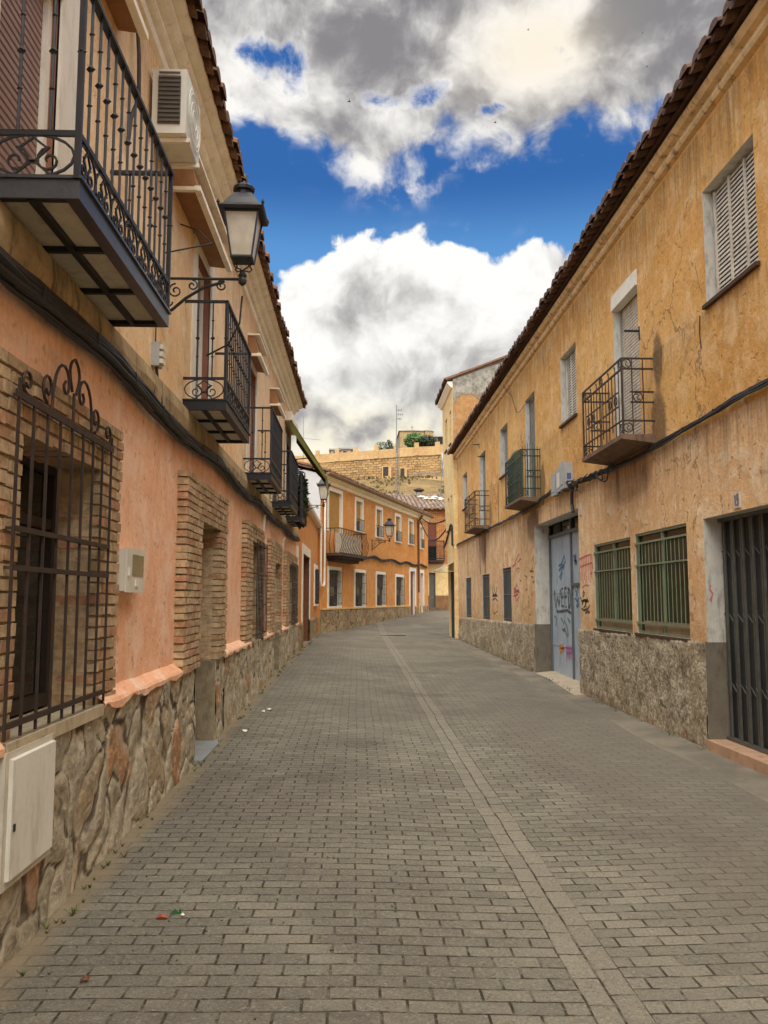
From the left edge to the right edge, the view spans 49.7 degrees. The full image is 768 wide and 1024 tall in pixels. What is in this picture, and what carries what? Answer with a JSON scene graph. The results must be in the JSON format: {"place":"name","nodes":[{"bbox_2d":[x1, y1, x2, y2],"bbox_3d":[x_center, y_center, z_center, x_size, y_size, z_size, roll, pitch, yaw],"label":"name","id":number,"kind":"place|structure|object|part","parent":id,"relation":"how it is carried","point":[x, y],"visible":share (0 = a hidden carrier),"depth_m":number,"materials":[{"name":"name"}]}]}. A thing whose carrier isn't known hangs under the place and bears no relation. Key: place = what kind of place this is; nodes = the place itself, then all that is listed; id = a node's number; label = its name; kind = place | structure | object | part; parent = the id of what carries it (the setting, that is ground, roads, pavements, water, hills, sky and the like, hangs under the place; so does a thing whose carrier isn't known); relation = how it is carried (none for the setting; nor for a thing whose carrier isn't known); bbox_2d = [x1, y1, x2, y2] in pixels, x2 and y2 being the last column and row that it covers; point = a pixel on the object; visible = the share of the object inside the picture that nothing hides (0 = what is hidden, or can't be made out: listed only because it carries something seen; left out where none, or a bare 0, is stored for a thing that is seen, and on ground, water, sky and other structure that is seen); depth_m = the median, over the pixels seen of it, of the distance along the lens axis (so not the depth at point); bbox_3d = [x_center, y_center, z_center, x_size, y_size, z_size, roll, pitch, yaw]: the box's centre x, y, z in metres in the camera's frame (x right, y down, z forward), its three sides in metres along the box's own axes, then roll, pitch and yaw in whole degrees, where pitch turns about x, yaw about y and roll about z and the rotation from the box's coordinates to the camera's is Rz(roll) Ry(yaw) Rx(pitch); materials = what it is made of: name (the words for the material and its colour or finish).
{"place":"outdoors","nodes":[
{"label":"outdoors","id":0,"kind":"place"},
{"bbox_2d":[375,441,387,449],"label":"shrub","id":1,"kind":"object","parent":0,"point":[384,446],"visible":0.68,"depth_m":133.57,"materials":[{"name":"plant"}]},
{"bbox_2d":[0,610,767,1023],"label":"street","id":2,"kind":"structure","parent":0,"point":[548,856],"depth_m":4.74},
{"bbox_2d":[80,975,89,981],"bbox_3d":[-1.227,1.908,3.398,0.036,0.023,0.036,0,-6,-2],"label":"dry leaf","id":3,"kind":"object","parent":2,"relation":"on","point":[86,977],"visible":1,"depth_m":3.39,"materials":[{"name":"brown plant"}]},
{"bbox_2d":[0,0,307,968],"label":"town house","id":4,"kind":"structure","parent":2,"relation":"on","point":[136,702],"depth_m":5.11,"materials":[{"name":"paint"}]},
{"bbox_2d":[0,0,52,173],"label":"balcony door","id":5,"kind":"structure","parent":4,"relation":"in","point":[38,19],"depth_m":4.04,"materials":[{"name":"brown paint"}]},
{"bbox_2d":[0,732,56,893],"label":"utility cabinet","id":6,"kind":"object","parent":4,"relation":"attached to","point":[27,776],"visible":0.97,"depth_m":3.63,"materials":[{"name":"white metal"}]},
{"bbox_3d":[-1.577,1.321,3.727,0.024,0.500,0.506,0,-6,-2],"label":"door","id":7,"kind":"part","parent":6,"relation":"part of","materials":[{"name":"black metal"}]},
{"bbox_2d":[8,455,57,718],"bbox_3d":[-1.915,0.361,4.235,0.050,1.395,1.140,0,-6,-2],"label":"window","id":8,"kind":"structure","parent":4,"relation":"in","point":[38,475],"depth_m":4.58,"materials":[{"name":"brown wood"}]},
{"bbox_2d":[116,547,144,592],"bbox_3d":[-1.684,0.391,5.513,0.096,0.286,0.440,0,-6,-2],"label":"meter box","id":9,"kind":"object","parent":4,"relation":"attached to","point":[130,573],"visible":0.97,"depth_m":5.40,"materials":[{"name":"white plastic"}]},
{"bbox_2d":[132,554,143,576],"bbox_3d":[-1.649,0.361,5.563,0.004,0.140,0.274,0,-6,-2],"label":"window","id":10,"kind":"structure","parent":9,"relation":"in","point":[138,561],"depth_m":5.56,"materials":[{"name":"beige plastic"}]},
{"bbox_2d":[126,33,140,139],"bbox_3d":[-1.683,-2.926,5.605,0.044,0.985,0.178,0,-6,-2],"label":"hose","id":11,"kind":"object","parent":4,"relation":"attached to","point":[138,43],"visible":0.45,"depth_m":5.66,"materials":[{"name":"plastic"}]},
{"bbox_2d":[0,246,299,541],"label":"cable bundle","id":12,"kind":"object","parent":4,"relation":"attached to","point":[14,274],"visible":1,"depth_m":4.76,"materials":[{"name":"black rubber"}]},
{"bbox_2d":[151,327,165,403],"bbox_3d":[-1.714,-1.205,6.435,0.085,0.932,0.413,0,-6,-2],"label":"cable box","id":13,"kind":"object","parent":4,"relation":"attached to","point":[158,355],"visible":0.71,"depth_m":6.24,"materials":[{"name":"grey plastic"}]},
{"bbox_2d":[148,68,200,194],"bbox_3d":[-1.598,-2.885,6.352,0.300,0.750,0.542,0,-6,-2],"label":"air conditioner","id":14,"kind":"object","parent":4,"relation":"attached to","point":[175,120],"visible":0.98,"depth_m":6.13,"materials":[{"name":"white plastic"}]},
{"bbox_2d":[165,223,212,253],"bbox_3d":[-1.693,-2.292,6.978,0.389,0.511,0.515,3,-7,-25],"label":"lamp cable","id":15,"kind":"object","parent":4,"relation":"attached to","point":[199,231],"visible":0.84,"depth_m":6.81,"materials":[{"name":"black rubber"}]},
{"bbox_2d":[195,268,203,398],"bbox_3d":[-1.904,-1.655,8.272,0.038,1.680,0.760,0,-6,-2],"label":"balcony door","id":16,"kind":"structure","parent":4,"relation":"in","point":[200,282],"depth_m":8.62,"materials":[{"name":"white paint"}]},
{"bbox_2d":[159,181,268,311],"bbox_3d":[-1.350,-2.060,6.557,0.838,1.170,0.372,0,-6,-2],"label":"street lamp","id":17,"kind":"object","parent":4,"relation":"attached to","point":[243,213],"visible":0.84,"depth_m":6.48,"materials":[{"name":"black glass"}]},
{"bbox_2d":[206,296,242,355],"bbox_3d":[-1.302,-1.515,6.779,0.416,0.429,0.020,-4,-7,36],"label":"lamp cable","id":18,"kind":"object","parent":17,"relation":"hanging from","point":[218,349],"visible":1,"depth_m":6.70,"materials":[{"name":"black rubber"}]},
{"bbox_2d":[249,386,250,465],"bbox_3d":[-2.028,-1.251,12.164,0.030,1.680,0.760,0,-6,-2],"label":"balcony door","id":19,"kind":"structure","parent":4,"relation":"in","point":[250,386],"depth_m":12.48,"materials":[{"name":"brown paint"}]},
{"bbox_2d":[262,513,265,530],"bbox_3d":[-1.952,0.119,13.543,0.104,0.384,0.057,-3,-7,27],"label":"conduit","id":20,"kind":"object","parent":4,"relation":"attached to","point":[263,521],"visible":0.56,"depth_m":13.52,"materials":[{"name":"white paint"}]},
{"bbox_2d":[296,470,310,528],"bbox_3d":[-1.817,-0.264,18.272,0.395,1.327,1.542,0,-6,-2],"label":"potted plant","id":21,"kind":"object","parent":4,"relation":"on","point":[305,498],"visible":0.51,"depth_m":18.00,"materials":[{"name":"green plant"}]},
{"bbox_2d":[285,411,328,495],"bbox_3d":[-1.680,-1.225,18.279,0.889,1.630,1.700,0,-6,-2],"label":"awning","id":22,"kind":"object","parent":4,"relation":"attached to","point":[291,423],"visible":0.99,"depth_m":17.53,"materials":[{"name":"green fabric"}]},
{"bbox_2d":[157,913,167,918],"bbox_3d":[-1.082,1.973,4.047,0.054,0.024,0.023,0,-6,-2],"label":"bottle cap scrap","id":23,"kind":"object","parent":2,"relation":"on","point":[162,916],"visible":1,"depth_m":4.04,"materials":[{"name":"plastic"}]},
{"bbox_2d":[173,909,184,916],"bbox_3d":[-1.008,1.975,4.089,0.066,0.030,0.036,-2,-6,20],"label":"glass shard","id":24,"kind":"object","parent":2,"relation":"on","point":[179,912],"visible":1,"depth_m":4.11,"materials":[{"name":"green glass"}]},
{"bbox_2d":[16,636,705,1019],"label":"weeds","id":25,"kind":"object","parent":2,"relation":"on","point":[76,908],"visible":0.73,"depth_m":4.98,"materials":[{"name":"green plant"}]},
{"bbox_2d":[385,440,392,448],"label":"shrub","id":26,"kind":"object","parent":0,"point":[389,443],"visible":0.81,"depth_m":133.73,"materials":[{"name":"green plant"}]},
{"bbox_2d":[356,478,444,495],"bbox_3d":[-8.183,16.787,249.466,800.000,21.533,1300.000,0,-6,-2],"label":"hillside","id":27,"kind":"structure","parent":0,"point":[429,486],"depth_m":106.82,"materials":[{"name":"beige soil"}]},
{"bbox_2d":[290,497,321,650],"bbox_3d":[-4.749,2.221,25.709,5.224,5.688,10.286,0,-6,-2],"label":"annex","id":28,"kind":"object","parent":27,"relation":"on","point":[308,574],"visible":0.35,"depth_m":25.83,"materials":[{"name":"orange paint"}]},
{"bbox_2d":[307,476,330,510],"bbox_3d":[-1.812,-0.399,21.709,0.838,1.170,0.372,0,-6,-2],"label":"street lamp","id":29,"kind":"object","parent":28,"relation":"attached to","point":[321,485],"visible":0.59,"depth_m":21.63,"materials":[{"name":"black glass"}]},
{"bbox_2d":[329,449,340,453],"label":"building","id":30,"kind":"structure","parent":27,"relation":"on","point":[331,451],"depth_m":141.62,"materials":[{"name":"white glass"}]},
{"bbox_2d":[338,448,352,452],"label":"building","id":31,"kind":"structure","parent":27,"relation":"on","point":[342,450],"depth_m":141.68,"materials":[{"name":"white glass"}]},
{"bbox_2d":[297,460,433,633],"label":"town house","id":32,"kind":"structure","parent":27,"relation":"on","point":[356,590],"depth_m":36.05,"materials":[{"name":"orange paint"}]},
{"bbox_2d":[303,416,316,461],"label":"aerial","id":33,"kind":"object","parent":32,"relation":"attached to","point":[303,435],"visible":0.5,"depth_m":42.51,"materials":[{"name":"metal"}]},
{"bbox_2d":[329,586,336,605],"bbox_3d":[-2.048,2.972,32.353,0.399,1.404,1.230,0,-6,-2],"label":"window","id":34,"kind":"structure","parent":32,"relation":"in","point":[332,587],"depth_m":32.47,"materials":[{"name":"black glass"}]},
{"bbox_2d":[327,566,341,607],"bbox_3d":[-1.919,2.933,32.319,0.070,1.594,1.553,-2,-6,16],"label":"window frame","id":35,"kind":"structure","parent":32,"relation":"in","point":[329,567],"depth_m":31.68,"materials":[{"name":"white paint"}]},
{"bbox_2d":[327,487,342,533],"bbox_3d":[-1.927,-0.068,32.656,0.040,1.725,1.780,-2,-6,16],"label":"window frame","id":36,"kind":"structure","parent":32,"relation":"in","point":[332,489],"depth_m":32.82,"materials":[{"name":"white paint"}]},
{"bbox_2d":[356,521,359,530],"bbox_3d":[-1.184,0.197,35.655,0.272,1.286,0.839,0,-6,-2],"label":"window","id":37,"kind":"structure","parent":32,"relation":"in","point":[357,522],"depth_m":35.78,"materials":[{"name":"glass"}]},
{"bbox_2d":[355,588,361,605],"bbox_3d":[-1.146,3.312,35.466,0.411,1.431,1.268,0,-6,-2],"label":"window","id":38,"kind":"structure","parent":32,"relation":"in","point":[357,589],"depth_m":35.60,"materials":[{"name":"black glass"}]},
{"bbox_2d":[355,497,363,532],"bbox_3d":[-1.054,0.148,35.622,0.070,1.496,1.182,-2,-6,16],"label":"window frame","id":39,"kind":"structure","parent":32,"relation":"in","point":[356,498],"depth_m":35.81,"materials":[{"name":"white paint"}]},
{"bbox_2d":[354,569,366,606],"bbox_3d":[-1.016,3.273,35.433,0.070,1.621,1.593,-2,-6,16],"label":"window frame","id":40,"kind":"structure","parent":32,"relation":"in","point":[355,570],"depth_m":35.52,"materials":[{"name":"white paint"}]},
{"bbox_2d":[375,505,383,538],"bbox_3d":[-0.216,0.485,38.513,0.070,1.482,1.178,-2,-6,16],"label":"window frame","id":41,"kind":"structure","parent":32,"relation":"in","point":[376,507],"depth_m":38.38,"materials":[{"name":"white paint"}]},
{"bbox_2d":[377,588,381,605],"bbox_3d":[-0.272,3.623,38.482,0.403,1.436,1.244,0,-6,-2],"label":"window","id":42,"kind":"structure","parent":32,"relation":"in","point":[377,588],"depth_m":38.51,"materials":[{"name":"glass"}]},
{"bbox_2d":[376,571,385,605],"bbox_3d":[-0.142,3.585,38.448,0.070,1.626,1.568,-2,-6,16],"label":"window frame","id":43,"kind":"structure","parent":32,"relation":"in","point":[377,572],"depth_m":39.02,"materials":[{"name":"white paint"}]},
{"bbox_2d":[372,517,395,549],"bbox_3d":[-0.043,1.001,37.261,1.073,1.498,0.476,-2,-6,16],"label":"street lamp","id":44,"kind":"object","parent":32,"relation":"attached to","point":[389,525],"visible":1,"depth_m":37.10,"materials":[{"name":"black glass"}]},
{"bbox_2d":[357,553,427,568],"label":"cable bundle","id":45,"kind":"object","parent":32,"relation":"attached to","point":[393,560],"visible":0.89,"depth_m":40.77,"materials":[{"name":"black rubber"}]},
{"bbox_2d":[395,513,401,542],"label":"window frame","id":46,"kind":"structure","parent":32,"relation":"in","point":[396,514],"depth_m":41.50,"materials":[{"name":"white paint"}]},
{"bbox_2d":[395,574,403,605],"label":"window frame","id":47,"kind":"structure","parent":32,"relation":"in","point":[396,575],"depth_m":40.95,"materials":[{"name":"white paint"}]},
{"bbox_2d":[408,518,413,545],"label":"window frame","id":48,"kind":"structure","parent":32,"relation":"in","point":[411,520],"depth_m":43.98,"materials":[{"name":"white paint"}]},
{"bbox_2d":[410,571,412,614],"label":"door","id":49,"kind":"structure","parent":32,"relation":"in","point":[411,573],"depth_m":44.58,"materials":[{"name":"red wood"}]},
{"bbox_2d":[420,521,445,540],"bbox_3d":[2.291,0.680,39.652,0.067,1.654,12.834,0,-6,-2],"label":"overhead cable","id":50,"kind":"object","parent":32,"relation":"attached to","point":[429,537],"visible":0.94,"depth_m":39.58,"materials":[{"name":"black rubber"}]},
{"bbox_2d":[421,517,445,523],"bbox_3d":[2.288,0.300,39.791,0.067,1.368,12.629,0,-6,-2],"label":"overhead cable","id":51,"kind":"object","parent":32,"relation":"attached to","point":[433,523],"visible":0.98,"depth_m":38.34,"materials":[{"name":"black rubber"}]},
{"bbox_2d":[295,442,443,480],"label":"town wall","id":52,"kind":"structure","parent":27,"relation":"on","point":[416,460],"depth_m":122.00,"materials":[{"name":"stone"}]},
{"bbox_2d":[357,475,443,494],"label":"dry scrub","id":53,"kind":"object","parent":27,"relation":"on","point":[412,477],"visible":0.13,"depth_m":109.21,"materials":[{"name":"brown plant"}]},
{"bbox_2d":[397,430,433,447],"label":"building","id":54,"kind":"structure","parent":27,"relation":"on","point":[401,435],"depth_m":152.60,"materials":[{"name":"paint"}]},
{"bbox_2d":[388,488,448,610],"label":"town house","id":55,"kind":"structure","parent":27,"relation":"on","point":[438,596],"depth_m":50.18,"materials":[{"name":"beige paint"}]},
{"bbox_2d":[395,405,402,496],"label":"antenna mast","id":56,"kind":"object","parent":55,"relation":"on","point":[398,414],"visible":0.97,"depth_m":55.78,"materials":[{"name":"metal"}]},
{"bbox_2d":[429,573,434,607],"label":"door","id":57,"kind":"structure","parent":55,"relation":"in","point":[431,575],"depth_m":50.05,"materials":[{"name":"metal"}]},
{"bbox_2d":[429,546,435,559],"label":"balcony door","id":58,"kind":"structure","parent":55,"relation":"in","point":[430,547],"depth_m":50.27,"materials":[{"name":"black glass"}]},
{"bbox_2d":[440,454,443,494],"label":"slanting pole","id":59,"kind":"object","parent":55,"relation":"attached to","point":[441,475],"visible":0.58,"depth_m":56.69,"materials":[{"name":"metal"}]},
{"bbox_2d":[428,436,442,445],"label":"outbuilding","id":60,"kind":"structure","parent":27,"relation":"on","point":[440,439],"depth_m":147.41,"materials":[{"name":"stone"}]},
{"bbox_2d":[438,437,442,443],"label":"window","id":61,"kind":"structure","parent":60,"relation":"in","point":[440,439],"depth_m":147.40,"materials":[{"name":"glass"}]},
{"bbox_2d":[435,354,507,637],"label":"town house","id":62,"kind":"structure","parent":27,"relation":"on","point":[459,395],"depth_m":30.50,"materials":[{"name":"beige paint"}]},
{"bbox_2d":[433,562,453,572],"bbox_3d":[2.185,2.052,30.690,0.621,0.368,1.700,0,-6,-2],"label":"door canopy","id":63,"kind":"object","parent":62,"relation":"attached to","point":[444,566],"visible":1,"depth_m":29.87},
{"bbox_2d":[443,524,453,547],"bbox_3d":[2.438,0.955,31.493,0.080,0.860,3.154,0,-6,-2],"label":"cable bundle","id":64,"kind":"object","parent":62,"relation":"attached to","point":[451,528],"visible":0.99,"depth_m":30.20,"materials":[{"name":"black rubber"}]},
{"bbox_2d":[451,570,453,637],"bbox_3d":[2.554,3.645,30.286,0.078,3.000,1.200,0,-6,-2],"label":"door","id":65,"kind":"structure","parent":62,"relation":"in","point":[452,573],"depth_m":30.48,"materials":[{"name":"metal"}]},
{"bbox_2d":[447,0,767,775],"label":"town house","id":66,"kind":"structure","parent":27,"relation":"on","point":[638,588],"depth_m":10.07,"materials":[{"name":"paint"}]},
{"bbox_2d":[466,578,471,617],"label":"window","id":67,"kind":"structure","parent":66,"relation":"in","point":[468,580],"depth_m":27.23,"materials":[{"name":"metal"}]},
{"bbox_2d":[483,455,485,524],"bbox_3d":[2.994,-0.623,24.030,0.065,2.200,1.147,0,-6,-2],"label":"balcony door","id":68,"kind":"structure","parent":66,"relation":"in","point":[484,465],"depth_m":24.48,"materials":[{"name":"metal"}]},
{"bbox_2d":[483,574,489,619],"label":"window","id":69,"kind":"structure","parent":66,"relation":"in","point":[486,582],"depth_m":23.60,"materials":[{"name":"metal"}]},
{"bbox_2d":[503,567,511,621],"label":"window","id":70,"kind":"structure","parent":66,"relation":"in","point":[506,571],"depth_m":20.27,"materials":[{"name":"metal"}]},
{"bbox_2d":[505,389,530,454],"bbox_3d":[2.994,-2.115,18.875,0.077,2.104,2.313,1,-6,-5],"label":"loose wire","id":71,"kind":"object","parent":66,"relation":"attached to","point":[521,409],"visible":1,"depth_m":17.79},
{"bbox_2d":[530,397,535,496],"bbox_3d":[3.211,-1.332,17.444,0.065,2.250,0.976,0,-6,-2],"label":"balcony door","id":72,"kind":"structure","parent":66,"relation":"in","point":[532,404],"depth_m":17.79,"materials":[{"name":"metal"}]},
{"bbox_2d":[551,473,562,496],"bbox_3d":[3.082,-0.479,14.787,0.160,0.380,0.280,0,-6,-2],"label":"junction box","id":73,"kind":"object","parent":66,"relation":"attached to","point":[553,486],"visible":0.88,"depth_m":14.70,"materials":[{"name":"grey plastic"}]},
{"bbox_2d":[556,468,564,492],"bbox_3d":[3.103,-0.562,14.464,0.140,0.420,0.300,0,-6,-2],"label":"junction box","id":74,"kind":"object","parent":66,"relation":"attached to","point":[557,482],"visible":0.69,"depth_m":14.49,"materials":[{"name":"grey plastic"}]},
{"bbox_2d":[548,516,580,680],"bbox_3d":[3.461,1.841,15.178,0.080,3.470,3.390,0,-6,-2],"label":"door","id":75,"kind":"structure","parent":66,"relation":"in","point":[564,537],"depth_m":15.78,"materials":[{"name":"grey metal"}]},
{"bbox_2d":[559,461,572,489],"bbox_3d":[3.099,-0.618,14.128,0.170,0.460,0.280,0,-6,-2],"label":"junction box","id":76,"kind":"object","parent":66,"relation":"attached to","point":[565,471],"visible":0.96,"depth_m":14.01,"materials":[{"name":"grey plastic"}]},
{"bbox_2d":[579,503,581,515],"bbox_3d":[3.196,-0.047,13.511,0.012,0.200,0.120,0,-6,-2],"label":"number plate","id":77,"kind":"object","parent":66,"relation":"attached to","point":[580,511],"visible":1,"depth_m":13.47,"materials":[{"name":"ceramic"}]},
{"bbox_2d":[549,464,612,512],"bbox_3d":[3.127,-0.313,13.430,0.127,0.576,3.893,0,-6,-2],"label":"cable tangle","id":78,"kind":"object","parent":66,"relation":"attached to","point":[595,472],"visible":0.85,"depth_m":13.33,"materials":[{"name":"black rubber"}]},
{"bbox_2d":[456,378,767,545],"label":"cable bundle","id":79,"kind":"object","parent":66,"relation":"attached to","point":[719,408],"visible":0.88,"depth_m":9.52,"materials":[{"name":"black rubber"}]},
{"bbox_2d":[593,537,632,634],"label":"window","id":80,"kind":"structure","parent":66,"relation":"in","point":[612,571],"depth_m":11.81,"materials":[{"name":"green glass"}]},
{"bbox_2d":[620,294,641,433],"bbox_3d":[3.415,-1.986,11.236,0.065,2.270,1.025,0,-6,-2],"label":"balcony door","id":81,"kind":"structure","parent":66,"relation":"in","point":[629,314],"depth_m":11.42,"materials":[{"name":"metal"}]},
{"bbox_2d":[624,326,639,339],"bbox_3d":[3.201,-2.308,10.706,0.200,0.180,0.024,0,-6,-2],"label":"iron hook","id":82,"kind":"object","parent":66,"relation":"attached to","point":[638,330],"visible":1,"depth_m":10.70,"materials":[{"name":"black metal"}]},
{"bbox_2d":[634,523,690,641],"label":"window","id":83,"kind":"structure","parent":66,"relation":"in","point":[661,554],"depth_m":9.90,"materials":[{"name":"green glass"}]},
{"bbox_2d":[699,316,701,348],"bbox_3d":[3.349,-1.903,8.787,0.010,0.361,0.030,1,-6,-10],"label":"loose wire","id":84,"kind":"object","parent":66,"relation":"attached to","point":[699,333],"visible":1,"depth_m":8.79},
{"bbox_2d":[733,492,740,508],"bbox_3d":[3.376,-0.112,7.934,0.016,0.150,0.130,0,-6,-2],"label":"number plate","id":85,"kind":"object","parent":66,"relation":"attached to","point":[736,499],"visible":1,"depth_m":7.92,"materials":[{"name":"ceramic"}]},
{"bbox_2d":[403,432,424,446],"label":"tree","id":86,"kind":"object","parent":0,"point":[413,437],"visible":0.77,"depth_m":131.22,"materials":[{"name":"green plant"}]},
{"bbox_2d":[417,435,437,446],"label":"tree","id":87,"kind":"object","parent":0,"point":[425,441],"visible":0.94,"depth_m":130.31,"materials":[{"name":"green plant"}]},
{"bbox_2d":[202,0,725,455],"label":"sky","id":88,"kind":"structure","parent":0,"point":[412,236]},
{"bbox_2d":[448,638,767,801],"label":"pavement","id":89,"kind":"structure","parent":0,"point":[753,782],"depth_m":9.31,"materials":[{"name":"concrete"}]}
]}

